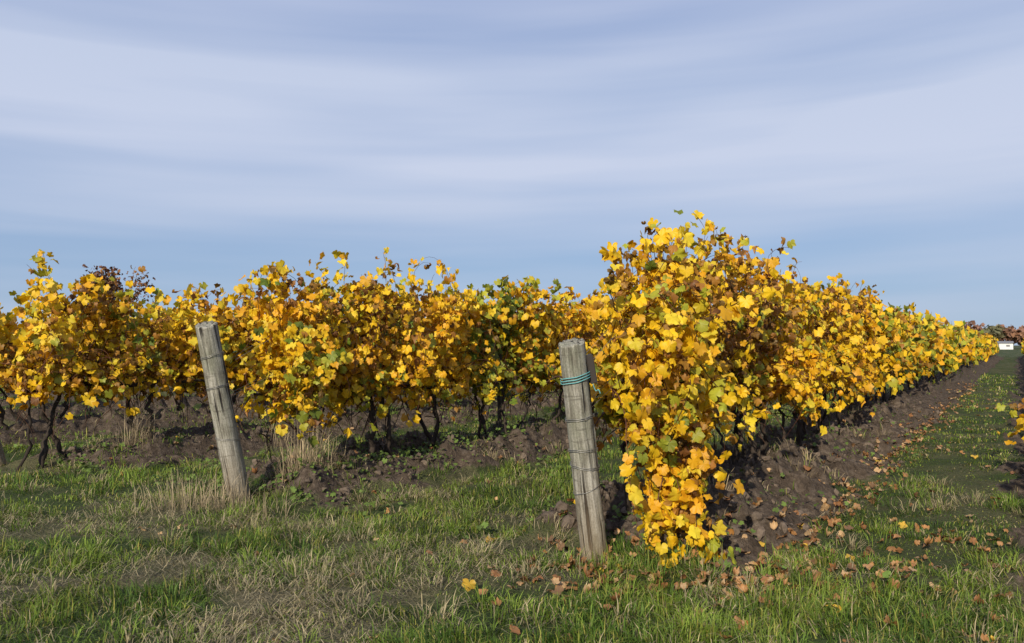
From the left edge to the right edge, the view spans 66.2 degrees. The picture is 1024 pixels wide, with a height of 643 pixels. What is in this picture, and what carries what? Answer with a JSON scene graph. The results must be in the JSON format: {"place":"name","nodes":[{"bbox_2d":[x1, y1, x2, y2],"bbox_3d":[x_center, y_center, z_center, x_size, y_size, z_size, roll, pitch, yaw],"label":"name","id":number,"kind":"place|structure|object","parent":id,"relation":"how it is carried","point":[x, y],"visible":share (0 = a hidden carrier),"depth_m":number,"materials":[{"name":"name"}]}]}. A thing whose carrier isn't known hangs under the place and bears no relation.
{"place":"outdoors","nodes":[
{"label":"outdoors","id":0,"kind":"place"},
{"bbox_2d":[0,345,1023,642],"bbox_3d":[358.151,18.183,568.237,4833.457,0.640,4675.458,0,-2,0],"label":"ground","id":1,"kind":"structure","parent":0,"point":[1006,363],"depth_m":7.47,"materials":[{"name":"soil"}]},
{"bbox_2d":[0,439,6,464],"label":"wooden post","id":2,"kind":"object","parent":1,"relation":"on","point":[3,459],"visible":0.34,"depth_m":9.77,"materials":[{"name":"grey wood"}]},
{"bbox_2d":[4,314,204,378],"bbox_3d":[-5.740,1.021,29.877,1.740,2.835,35.162,-1,-2,32],"label":"grapevine row","id":3,"kind":"object","parent":1,"relation":"on","point":[45,346],"depth_m":19.59,"materials":[{"name":"yellow plant"}]},
{"bbox_2d":[0,298,230,405],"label":"grapevine row","id":4,"kind":"object","parent":1,"relation":"on","point":[15,331],"depth_m":16.48,"materials":[{"name":"yellow plant"}]},
{"bbox_2d":[76,264,155,310],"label":"autumn tree","id":5,"kind":"object","parent":1,"relation":"on","point":[114,287],"visible":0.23,"depth_m":97.59,"materials":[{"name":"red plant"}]},
{"bbox_2d":[94,400,171,450],"bbox_3d":[-4.927,1.354,10.200,1.291,0.749,0.918,0,-2,-16],"label":"dry grass clump","id":6,"kind":"object","parent":1,"relation":"on","point":[133,435],"visible":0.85,"depth_m":10.18,"materials":[{"name":"beige plant"}]},
{"bbox_2d":[111,458,251,517],"bbox_3d":[-3.034,1.497,7.143,1.257,0.477,1.068,0,-2,0],"label":"dry grass clump","id":7,"kind":"object","parent":1,"relation":"on","point":[178,500],"visible":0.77,"depth_m":7.07,"materials":[{"name":"beige plant"}]},
{"bbox_2d":[0,283,426,429],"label":"grapevine row","id":8,"kind":"object","parent":1,"relation":"on","point":[6,328],"visible":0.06,"depth_m":12.84,"materials":[{"name":"yellow plant"}]},
{"bbox_2d":[173,474,270,513],"bbox_3d":[-2.563,1.516,7.085,0.975,0.398,0.663,0,-2,5],"label":"dry grass clump","id":9,"kind":"object","parent":1,"relation":"on","point":[224,501],"visible":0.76,"depth_m":7.05,"materials":[{"name":"beige plant"}]},
{"bbox_2d":[195,320,250,502],"bbox_3d":[-2.670,0.992,7.327,0.218,2.019,0.218,-7,9,0],"label":"wooden post","id":10,"kind":"object","parent":1,"relation":"on","point":[230,452],"visible":0.93,"depth_m":7.22,"materials":[{"name":"grey wood"}]},
{"bbox_2d":[212,481,313,521],"bbox_3d":[-2.172,1.578,6.859,1.194,0.305,0.802,0,-2,0],"label":"dry grass clump","id":11,"kind":"object","parent":1,"relation":"on","point":[265,510],"visible":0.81,"depth_m":6.86,"materials":[{"name":"beige plant"}]},
{"bbox_2d":[250,439,331,483],"bbox_3d":[-2.184,1.410,7.844,0.992,0.524,0.658,0,-2,-14],"label":"dry grass clump","id":12,"kind":"object","parent":1,"relation":"on","point":[281,472],"visible":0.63,"depth_m":7.81,"materials":[{"name":"beige plant"}]},
{"bbox_2d":[0,249,585,472],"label":"grapevine row","id":13,"kind":"object","parent":1,"relation":"on","point":[105,375],"visible":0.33,"depth_m":10.09,"materials":[{"name":"yellow plant"}]},
{"bbox_2d":[259,418,342,482],"bbox_3d":[-2.060,1.231,8.214,1.306,0.848,1.223,1,-2,-32],"label":"dry grass clump","id":14,"kind":"object","parent":1,"relation":"on","point":[309,454],"visible":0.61,"depth_m":8.00,"materials":[{"name":"beige plant"}]},
{"bbox_2d":[224,247,624,467],"bbox_3d":[21.324,1.415,44.667,1.861,2.816,88.664,-1,-2,33],"label":"grapevine row","id":15,"kind":"object","parent":1,"relation":"on","point":[319,368],"visible":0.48,"depth_m":9.08,"materials":[{"name":"yellow plant"}]},
{"bbox_2d":[8,391,1006,598],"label":"weeds","id":16,"kind":"object","parent":1,"relation":"on","point":[885,574],"visible":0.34,"depth_m":8.91,"materials":[{"name":"green plant"}]},
{"bbox_2d":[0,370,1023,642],"bbox_3d":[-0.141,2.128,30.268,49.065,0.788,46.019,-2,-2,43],"label":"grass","id":17,"kind":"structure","parent":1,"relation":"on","point":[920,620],"depth_m":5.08,"materials":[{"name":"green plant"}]},
{"bbox_2d":[0,483,1023,642],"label":"dry thatch","id":18,"kind":"object","parent":1,"relation":"on","point":[201,635],"visible":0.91,"depth_m":4.96,"materials":[{"name":"beige plant"}]},
{"bbox_2d":[17,320,1023,345],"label":"distant trees","id":19,"kind":"object","parent":1,"relation":"on","point":[1001,332],"visible":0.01,"depth_m":281.14,"materials":[{"name":"brown plant"}]},
{"bbox_2d":[62,390,1023,606],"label":"soil clods","id":20,"kind":"object","parent":1,"relation":"on","point":[570,521],"visible":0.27,"depth_m":8.60,"materials":[{"name":"brown soil"}]},
{"bbox_2d":[79,382,1023,642],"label":"fallen leaves","id":21,"kind":"object","parent":1,"relation":"on","point":[559,587],"visible":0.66,"depth_m":5.41,"materials":[{"name":"brown plant"}]},
{"bbox_2d":[546,338,606,560],"bbox_3d":[0.480,1.011,5.415,0.360,1.799,0.209,-7,9,0],"label":"wooden post","id":22,"kind":"object","parent":1,"relation":"on","point":[579,375],"visible":0.92,"depth_m":5.31,"materials":[{"name":"grey wood"}]},
{"bbox_2d":[521,543,631,571],"bbox_3d":[0.425,1.567,5.284,0.774,0.219,0.559,0,-2,0],"label":"dry grass clump","id":23,"kind":"object","parent":1,"relation":"on","point":[577,560],"visible":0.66,"depth_m":5.24,"materials":[{"name":"beige plant"}]},
{"bbox_2d":[573,210,999,567],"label":"grapevine row","id":24,"kind":"object","parent":1,"relation":"on","point":[693,366],"visible":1,"depth_m":6.37,"materials":[{"name":"yellow plant"}]},
{"bbox_2d":[997,341,1013,348],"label":"white farm shed","id":25,"kind":"structure","parent":1,"relation":"on","point":[1005,344],"depth_m":252.83,"materials":[{"name":"paint"}]},
{"bbox_2d":[996,338,1023,444],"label":"grapevine row","id":26,"kind":"object","parent":1,"relation":"on","point":[1013,414],"visible":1,"depth_m":9.32,"materials":[{"name":"yellow plant"}]},
{"bbox_2d":[0,0,1023,344],"label":"sky","id":27,"kind":"structure","parent":0,"point":[212,142],"materials":[{"name":"blue"}]}
]}

